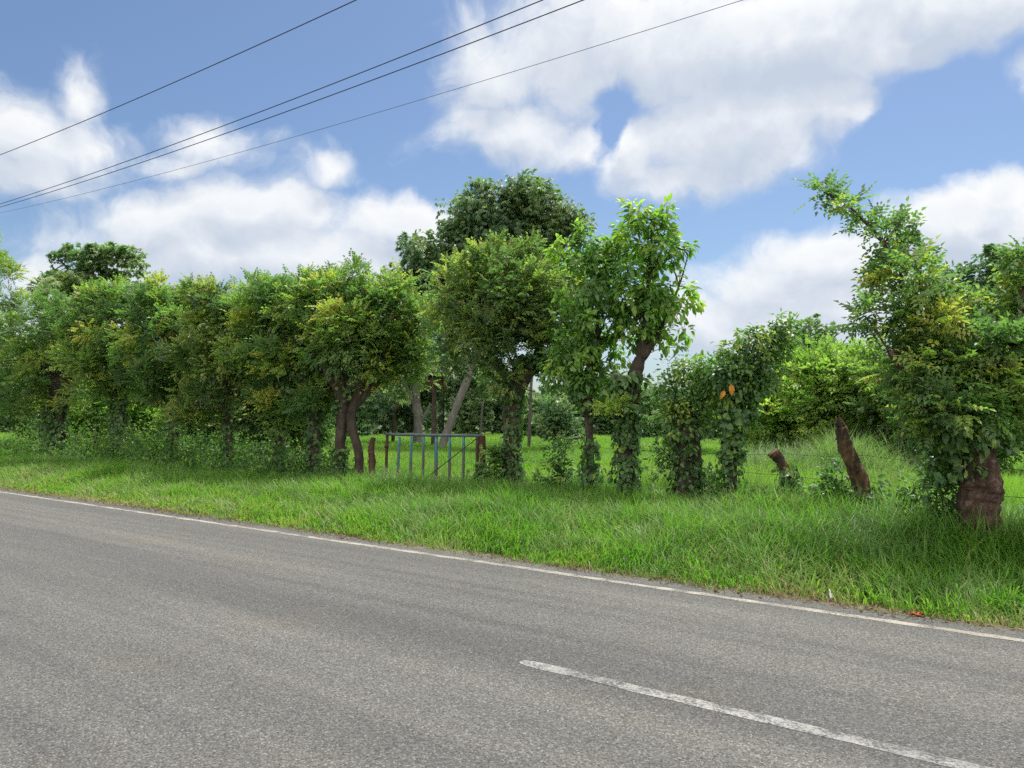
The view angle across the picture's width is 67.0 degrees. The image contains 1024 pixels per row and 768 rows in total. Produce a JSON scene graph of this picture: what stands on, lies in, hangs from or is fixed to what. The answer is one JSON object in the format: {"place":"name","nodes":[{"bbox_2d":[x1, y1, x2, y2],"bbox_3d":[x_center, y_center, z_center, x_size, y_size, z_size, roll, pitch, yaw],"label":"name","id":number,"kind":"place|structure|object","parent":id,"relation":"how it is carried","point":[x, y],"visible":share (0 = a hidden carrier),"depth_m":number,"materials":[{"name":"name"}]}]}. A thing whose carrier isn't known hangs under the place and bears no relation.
{"place":"outdoors","nodes":[
{"label":"outdoors","id":0,"kind":"place"},
{"bbox_2d":[0,0,355,154],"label":"power cable","id":1,"kind":"object","parent":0,"point":[195,72],"visible":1,"depth_m":18.28,"materials":[{"name":"black rubber"}]},
{"bbox_2d":[1,0,542,203],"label":"power cable","id":2,"kind":"object","parent":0,"point":[304,94],"visible":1,"depth_m":15.67,"materials":[{"name":"black rubber"}]},
{"bbox_2d":[1,0,583,206],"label":"power cable","id":3,"kind":"object","parent":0,"point":[327,96],"visible":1,"depth_m":15.54,"materials":[{"name":"black rubber"}]},
{"bbox_2d":[2,0,741,212],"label":"power cable","id":4,"kind":"object","parent":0,"point":[427,97],"visible":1,"depth_m":13.66,"materials":[{"name":"grey metal"}]},
{"bbox_2d":[0,489,1023,767],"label":"road","id":5,"kind":"structure","parent":0,"point":[130,639],"depth_m":5.31,"materials":[{"name":"grey asphalt"}]},
{"bbox_2d":[0,491,1023,641],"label":"road edge line","id":6,"kind":"object","parent":5,"relation":"on","point":[806,609],"visible":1,"depth_m":7.93,"materials":[{"name":"beige paint"}]},
{"bbox_2d":[518,660,991,767],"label":"dash","id":7,"kind":"object","parent":5,"relation":"on","point":[878,745],"visible":1,"depth_m":4.33,"materials":[{"name":"white paint"}]},
{"bbox_2d":[0,488,1023,632],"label":"gravel verge","id":8,"kind":"structure","parent":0,"point":[499,557],"depth_m":8.17,"materials":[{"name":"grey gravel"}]},
{"bbox_2d":[2,486,1020,628],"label":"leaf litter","id":9,"kind":"object","parent":8,"relation":"on","point":[840,604],"visible":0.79,"depth_m":8.22,"materials":[{"name":"brown plant"}]},
{"bbox_2d":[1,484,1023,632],"bbox_3d":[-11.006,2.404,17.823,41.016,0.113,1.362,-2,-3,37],"label":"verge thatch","id":10,"kind":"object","parent":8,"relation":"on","point":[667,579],"visible":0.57,"depth_m":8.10,"materials":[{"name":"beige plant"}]},
{"bbox_2d":[907,611,925,615],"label":"fallen leaf","id":11,"kind":"object","parent":8,"relation":"on","point":[916,613],"visible":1,"depth_m":6.57,"materials":[{"name":"orange plant"}]},
{"bbox_2d":[0,0,1023,415],"label":"sky","id":12,"kind":"structure","parent":0,"point":[718,110],"materials":[{"name":"blue"}]},
{"bbox_2d":[0,417,1023,632],"bbox_3d":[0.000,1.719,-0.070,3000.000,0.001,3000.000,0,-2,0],"label":"ground","id":13,"kind":"structure","parent":0,"point":[425,431],"depth_m":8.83,"materials":[{"name":"green plant"}]},
{"bbox_2d":[0,364,40,432],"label":"background tree","id":14,"kind":"object","parent":13,"relation":"on","point":[3,431],"visible":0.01,"depth_m":77.53,"materials":[{"name":"green plant"}]},
{"bbox_2d":[0,232,51,389],"bbox_3d":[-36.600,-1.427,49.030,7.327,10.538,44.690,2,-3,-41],"label":"pollard tree","id":15,"kind":"object","parent":13,"relation":"on","point":[6,263],"visible":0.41,"depth_m":34.18,"materials":[{"name":"green plant"}]},
{"bbox_2d":[0,328,85,442],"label":"bush","id":16,"kind":"object","parent":13,"relation":"on","point":[6,422],"visible":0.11,"depth_m":40.07,"materials":[{"name":"green plant"}]},
{"bbox_2d":[24,274,61,445],"bbox_3d":[-20.694,-0.877,34.015,1.673,8.177,1.507,0,-2,0],"label":"fan palm","id":17,"kind":"object","parent":13,"relation":"on","point":[50,278],"visible":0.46,"depth_m":34.01,"materials":[{"name":"green plant"}]},
{"bbox_2d":[0,288,106,455],"bbox_3d":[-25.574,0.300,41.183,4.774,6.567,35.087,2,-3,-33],"label":"pollard tree","id":18,"kind":"object","parent":13,"relation":"on","point":[57,406],"visible":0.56,"depth_m":27.95,"materials":[{"name":"green plant"}]},
{"bbox_2d":[67,375,109,452],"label":"bush","id":19,"kind":"object","parent":13,"relation":"on","point":[98,411],"visible":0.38,"depth_m":33.09,"materials":[{"name":"green plant"}]},
{"bbox_2d":[34,272,152,458],"bbox_3d":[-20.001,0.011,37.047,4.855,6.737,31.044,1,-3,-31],"label":"pollard tree","id":20,"kind":"object","parent":13,"relation":"on","point":[102,299],"visible":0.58,"depth_m":25.02,"materials":[{"name":"green plant"}]},
{"bbox_2d":[37,240,150,445],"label":"umbrella tree","id":21,"kind":"object","parent":13,"relation":"on","point":[101,257],"visible":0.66,"depth_m":40.09,"materials":[{"name":"green plant"}]},
{"bbox_2d":[103,268,203,464],"bbox_3d":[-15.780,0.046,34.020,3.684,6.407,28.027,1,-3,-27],"label":"pollard tree","id":22,"kind":"object","parent":13,"relation":"on","point":[151,296],"visible":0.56,"depth_m":22.95,"materials":[{"name":"green plant"}]},
{"bbox_2d":[126,376,182,446],"bbox_3d":[-14.701,1.177,31.036,2.736,3.695,3.078,0,-2,0],"label":"bush","id":23,"kind":"object","parent":13,"relation":"on","point":[146,415],"visible":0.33,"depth_m":30.32,"materials":[{"name":"green plant"}]},
{"bbox_2d":[0,414,383,478],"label":"undergrowth","id":24,"kind":"object","parent":13,"relation":"on","point":[242,457],"visible":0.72,"depth_m":22.48,"materials":[{"name":"green plant"}]},
{"bbox_2d":[154,374,243,452],"bbox_3d":[-11.814,0.945,29.576,3.518,4.042,3.318,0,-2,0],"label":"bush","id":25,"kind":"object","parent":13,"relation":"on","point":[211,430],"visible":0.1,"depth_m":28.98,"materials":[{"name":"green plant"}]},
{"bbox_2d":[145,272,261,472],"bbox_3d":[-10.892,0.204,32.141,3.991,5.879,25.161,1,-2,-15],"label":"pollard tree","id":26,"kind":"object","parent":13,"relation":"on","point":[206,316],"visible":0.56,"depth_m":21.23,"materials":[{"name":"green plant"}]},
{"bbox_2d":[209,377,304,455],"bbox_3d":[-9.160,0.954,28.291,3.688,4.069,3.403,0,-2,0],"label":"bush","id":27,"kind":"object","parent":13,"relation":"on","point":[248,421],"visible":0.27,"depth_m":27.50,"materials":[{"name":"green plant"}]},
{"bbox_2d":[209,267,342,470],"bbox_3d":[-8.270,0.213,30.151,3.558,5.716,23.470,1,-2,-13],"label":"pollard tree","id":28,"kind":"object","parent":13,"relation":"on","point":[242,313],"visible":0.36,"depth_m":19.80,"materials":[{"name":"green plant"}]},
{"bbox_2d":[259,367,340,453],"bbox_3d":[-7.460,0.701,28.292,3.711,4.552,3.197,0,-2,0],"label":"bush","id":29,"kind":"object","parent":13,"relation":"on","point":[326,437],"visible":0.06,"depth_m":27.75,"materials":[{"name":"green plant"}]},
{"bbox_2d":[244,260,382,477],"bbox_3d":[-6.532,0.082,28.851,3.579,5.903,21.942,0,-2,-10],"label":"pollard tree","id":30,"kind":"object","parent":13,"relation":"on","point":[312,400],"visible":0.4,"depth_m":19.26,"materials":[{"name":"green plant"}]},
{"bbox_2d":[4,372,663,431],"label":"woods","id":31,"kind":"object","parent":13,"relation":"on","point":[533,394],"depth_m":84.26,"materials":[{"name":"green plant"}]},
{"bbox_2d":[322,374,381,436],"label":"background tree","id":32,"kind":"object","parent":13,"relation":"on","point":[363,428],"visible":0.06,"depth_m":56.34,"materials":[{"name":"green plant"}]},
{"bbox_2d":[324,368,394,435],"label":"bush","id":33,"kind":"object","parent":13,"relation":"on","point":[370,410],"visible":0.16,"depth_m":42.19,"materials":[{"name":"green plant"}]},
{"bbox_2d":[277,248,447,478],"bbox_3d":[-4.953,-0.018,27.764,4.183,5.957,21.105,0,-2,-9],"label":"pollard tree","id":34,"kind":"object","parent":13,"relation":"on","point":[353,329],"visible":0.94,"depth_m":18.59,"materials":[{"name":"green plant"}]},
{"bbox_2d":[368,437,375,476],"bbox_3d":[-3.315,1.910,18.282,0.210,1.320,0.196,0,-2,0],"label":"fence post","id":35,"kind":"object","parent":13,"relation":"on","point":[372,459],"visible":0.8,"depth_m":18.24,"materials":[{"name":"brown wood"}]},
{"bbox_2d":[363,363,411,434],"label":"background tree","id":36,"kind":"object","parent":13,"relation":"on","point":[385,427],"visible":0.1,"depth_m":60.80,"materials":[{"name":"green plant"}]},
{"bbox_2d":[373,375,411,441],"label":"fan palm","id":37,"kind":"object","parent":13,"relation":"on","point":[395,397],"visible":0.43,"depth_m":45.84,"materials":[{"name":"green plant"}]},
{"bbox_2d":[388,369,437,432],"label":"background tree","id":38,"kind":"object","parent":13,"relation":"on","point":[407,418],"visible":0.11,"depth_m":62.55,"materials":[{"name":"green plant"}]},
{"bbox_2d":[397,332,457,442],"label":"forked tree","id":39,"kind":"object","parent":13,"relation":"on","point":[419,417],"visible":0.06,"depth_m":43.82,"materials":[{"name":"brown plant"}]},
{"bbox_2d":[414,346,458,445],"bbox_3d":[-4.102,0.630,40.012,2.956,5.659,2.928,0,-2,0],"label":"fan palm","id":40,"kind":"object","parent":13,"relation":"on","point":[434,398],"visible":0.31,"depth_m":39.87,"materials":[{"name":"green plant"}]},
{"bbox_2d":[410,335,467,433],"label":"background tree","id":41,"kind":"object","parent":13,"relation":"on","point":[440,414],"visible":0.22,"depth_m":60.59,"materials":[{"name":"green plant"}]},
{"bbox_2d":[436,345,497,433],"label":"background tree","id":42,"kind":"object","parent":13,"relation":"on","point":[475,397],"visible":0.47,"depth_m":58.81,"materials":[{"name":"green plant"}]},
{"bbox_2d":[465,435,485,480],"bbox_3d":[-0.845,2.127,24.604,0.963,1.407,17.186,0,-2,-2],"label":"fence post","id":43,"kind":"object","parent":13,"relation":"on","point":[482,440],"visible":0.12,"depth_m":16.43,"materials":[{"name":"brown wood"}]},
{"bbox_2d":[384,432,481,481],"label":"farm gate","id":44,"kind":"structure","parent":43,"relation":"attached to","point":[423,436],"depth_m":16.91,"materials":[{"name":"metal"}]},
{"bbox_2d":[489,475,882,510],"bbox_3d":[3.159,1.785,12.535,0.947,0.088,10.759,2,-3,-39],"label":"barbed wire","id":45,"kind":"object","parent":43,"relation":"attached to","point":[631,483],"visible":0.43,"depth_m":14.29,"materials":[{"name":"grey metal"}]},
{"bbox_2d":[486,459,1023,497],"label":"barbed wire","id":46,"kind":"object","parent":43,"relation":"attached to","point":[776,474],"visible":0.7,"depth_m":11.91,"materials":[{"name":"grey metal"}]},
{"bbox_2d":[490,443,1023,470],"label":"barbed wire","id":47,"kind":"object","parent":43,"relation":"attached to","point":[767,454],"visible":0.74,"depth_m":11.61,"materials":[{"name":"grey metal"}]},
{"bbox_2d":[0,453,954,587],"bbox_3d":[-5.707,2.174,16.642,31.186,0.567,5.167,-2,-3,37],"label":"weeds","id":48,"kind":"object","parent":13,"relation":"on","point":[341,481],"visible":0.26,"depth_m":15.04,"materials":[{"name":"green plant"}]},
{"bbox_2d":[479,402,483,445],"bbox_3d":[-1.608,2.183,39.944,0.282,2.554,0.122,0,-2,0],"label":"wooden pole","id":49,"kind":"object","parent":13,"relation":"on","point":[481,418],"visible":0.63,"depth_m":39.92,"materials":[{"name":"grey wood"}]},
{"bbox_2d":[468,444,507,486],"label":"creeper clump","id":50,"kind":"object","parent":13,"relation":"on","point":[495,452],"visible":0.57,"depth_m":16.06,"materials":[{"name":"green plant"}]},
{"bbox_2d":[380,168,599,447],"bbox_3d":[-1.103,-3.518,38.905,10.960,14.018,6.308,0,-2,0],"label":"meadow tree","id":51,"kind":"object","parent":13,"relation":"on","point":[522,205],"visible":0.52,"depth_m":37.48,"materials":[{"name":"green plant"}]},
{"bbox_2d":[414,225,589,484],"bbox_3d":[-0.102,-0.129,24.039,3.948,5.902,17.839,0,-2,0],"label":"ivy tree","id":52,"kind":"object","parent":13,"relation":"on","point":[495,310],"visible":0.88,"depth_m":16.12,"materials":[{"name":"green plant"}]},
{"bbox_2d":[478,374,528,435],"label":"background tree","id":53,"kind":"object","parent":13,"relation":"on","point":[497,409],"visible":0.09,"depth_m":60.70,"materials":[{"name":"green plant"}]},
{"bbox_2d":[0,431,1023,510],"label":"meadow grass","id":54,"kind":"structure","parent":13,"relation":"on","point":[1013,486],"depth_m":24.10,"materials":[{"name":"green plant"}]},
{"bbox_2d":[0,450,1023,600],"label":"tall grass clumps","id":55,"kind":"object","parent":13,"relation":"on","point":[310,497],"visible":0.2,"depth_m":14.44,"materials":[{"name":"green plant"}]},
{"bbox_2d":[527,379,532,446],"bbox_3d":[0.890,1.238,37.982,0.323,4.279,0.170,0,-2,0],"label":"wooden pole","id":56,"kind":"object","parent":13,"relation":"on","point":[529,419],"visible":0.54,"depth_m":37.91,"materials":[{"name":"grey wood"}]},
{"bbox_2d":[519,390,567,436],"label":"background tree","id":57,"kind":"object","parent":13,"relation":"on","point":[538,397],"visible":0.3,"depth_m":54.92,"materials":[{"name":"green plant"}]},
{"bbox_2d":[531,435,580,488],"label":"creeper clump","id":58,"kind":"object","parent":13,"relation":"on","point":[559,470],"visible":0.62,"depth_m":15.26,"materials":[{"name":"green plant"}]},
{"bbox_2d":[531,401,585,448],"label":"bush","id":59,"kind":"object","parent":13,"relation":"on","point":[554,420],"visible":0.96,"depth_m":35.62,"materials":[{"name":"green plant"}]},
{"bbox_2d":[537,374,609,435],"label":"background tree","id":60,"kind":"object","parent":13,"relation":"on","point":[572,400],"visible":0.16,"depth_m":58.90,"materials":[{"name":"green plant"}]},
{"bbox_2d":[536,217,652,489],"bbox_3d":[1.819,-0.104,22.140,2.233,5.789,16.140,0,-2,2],"label":"broadleaf tree","id":61,"kind":"object","parent":13,"relation":"on","point":[589,348],"visible":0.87,"depth_m":14.88,"materials":[{"name":"green plant"}]},
{"bbox_2d":[575,384,617,435],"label":"background tree","id":62,"kind":"object","parent":13,"relation":"on","point":[599,420],"visible":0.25,"depth_m":57.99,"materials":[{"name":"green plant"}]},
{"bbox_2d":[610,385,665,438],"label":"background tree","id":63,"kind":"object","parent":13,"relation":"on","point":[647,394],"visible":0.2,"depth_m":54.73,"materials":[{"name":"green plant"}]},
{"bbox_2d":[588,193,706,497],"bbox_3d":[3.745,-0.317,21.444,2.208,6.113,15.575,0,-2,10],"label":"broadleaf tree","id":64,"kind":"object","parent":13,"relation":"on","point":[625,405],"visible":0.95,"depth_m":14.42,"materials":[{"name":"green plant"}]},
{"bbox_2d":[639,398,716,447],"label":"bush","id":65,"kind":"object","parent":13,"relation":"on","point":[653,420],"visible":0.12,"depth_m":33.16,"materials":[{"name":"green plant"}]},
{"bbox_2d":[641,349,730,502],"bbox_3d":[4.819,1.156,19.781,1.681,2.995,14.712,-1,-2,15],"label":"vine stump","id":66,"kind":"object","parent":13,"relation":"on","point":[683,435],"visible":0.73,"depth_m":13.21,"materials":[{"name":"green plant"}]},
{"bbox_2d":[682,375,722,437],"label":"background tree","id":67,"kind":"object","parent":13,"relation":"on","point":[716,434],"visible":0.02,"depth_m":52.13,"materials":[{"name":"green plant"}]},
{"bbox_2d":[693,462,742,502],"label":"creeper clump","id":68,"kind":"object","parent":13,"relation":"on","point":[710,475],"visible":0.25,"depth_m":12.97,"materials":[{"name":"green plant"}]},
{"bbox_2d":[697,397,760,446],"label":"bush","id":69,"kind":"object","parent":13,"relation":"on","point":[714,426],"visible":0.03,"depth_m":30.06,"materials":[{"name":"green plant"}]},
{"bbox_2d":[691,307,805,500],"bbox_3d":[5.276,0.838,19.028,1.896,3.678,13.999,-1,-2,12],"label":"vine tree","id":70,"kind":"object","parent":13,"relation":"on","point":[743,381],"visible":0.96,"depth_m":12.64,"materials":[{"name":"green plant"}]},
{"bbox_2d":[746,484,782,503],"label":"weed plant","id":71,"kind":"object","parent":13,"relation":"on","point":[761,488],"visible":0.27,"depth_m":11.84,"materials":[{"name":"green plant"}]},
{"bbox_2d":[768,448,803,500],"bbox_3d":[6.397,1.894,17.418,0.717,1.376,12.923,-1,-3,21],"label":"cut stump","id":72,"kind":"object","parent":13,"relation":"on","point":[785,470],"visible":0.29,"depth_m":11.59,"materials":[{"name":"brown wood"}]},
{"bbox_2d":[738,352,843,450],"bbox_3d":[7.974,0.830,22.771,3.467,3.717,3.228,0,-2,0],"label":"bush","id":73,"kind":"object","parent":13,"relation":"on","point":[768,418],"visible":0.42,"depth_m":22.22,"materials":[{"name":"green plant"}]},
{"bbox_2d":[779,313,846,447],"bbox_3d":[13.066,0.034,33.848,4.148,6.346,2.684,0,-2,0],"label":"pale tree","id":74,"kind":"object","parent":13,"relation":"on","point":[811,322],"visible":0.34,"depth_m":33.69,"materials":[{"name":"green plant"}]},
{"bbox_2d":[798,451,857,517],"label":"creeper clump","id":75,"kind":"object","parent":13,"relation":"on","point":[830,478],"visible":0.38,"depth_m":10.92,"materials":[{"name":"green plant"}]},
{"bbox_2d":[771,330,888,445],"bbox_3d":[9.487,0.538,22.517,4.208,4.284,3.218,0,-2,0],"label":"bush","id":76,"kind":"object","parent":13,"relation":"on","point":[821,392],"visible":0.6,"depth_m":21.79,"materials":[{"name":"green plant"}]},
{"bbox_2d":[835,416,894,509],"bbox_3d":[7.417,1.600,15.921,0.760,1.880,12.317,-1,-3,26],"label":"rotten post","id":77,"kind":"object","parent":13,"relation":"on","point":[856,471],"visible":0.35,"depth_m":10.60,"materials":[{"name":"brown wood"}]},
{"bbox_2d":[820,328,930,458],"bbox_3d":[10.801,0.507,21.492,4.436,4.255,3.365,2,-3,-33],"label":"bush","id":78,"kind":"object","parent":13,"relation":"on","point":[866,403],"visible":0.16,"depth_m":21.07,"materials":[{"name":"green plant"}]},
{"bbox_2d":[791,168,1023,555],"bbox_3d":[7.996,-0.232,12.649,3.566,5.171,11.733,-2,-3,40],"label":"spreading tree","id":79,"kind":"object","parent":13,"relation":"on","point":[956,381],"visible":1,"depth_m":8.71,"materials":[{"name":"green plant"}]},
{"bbox_2d":[890,467,935,518],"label":"weed plant","id":80,"kind":"object","parent":13,"relation":"on","point":[906,493],"visible":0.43,"depth_m":9.89,"materials":[{"name":"green plant"}]},
{"bbox_2d":[903,456,958,529],"bbox_3d":[5.139,1.476,9.186,0.748,1.318,0.697,0,-2,0],"label":"creeper clump","id":81,"kind":"object","parent":13,"relation":"on","point":[947,487],"visible":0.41,"depth_m":9.18,"materials":[{"name":"green plant"}]},
{"bbox_2d":[890,405,1023,475],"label":"bush","id":82,"kind":"object","parent":13,"relation":"on","point":[1000,457],"visible":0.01,"depth_m":18.77,"materials":[{"name":"green plant"}]},
{"bbox_2d":[944,243,1021,310],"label":"dark tree","id":83,"kind":"object","parent":13,"relation":"on","point":[987,272],"visible":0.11,"depth_m":41.92,"materials":[{"name":"green plant"}]},
{"bbox_2d":[738,420,931,480],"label":"reed grass","id":84,"kind":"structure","parent":0,"point":[865,448],"depth_m":18.95,"materials":[{"name":"green plant"}]}
]}

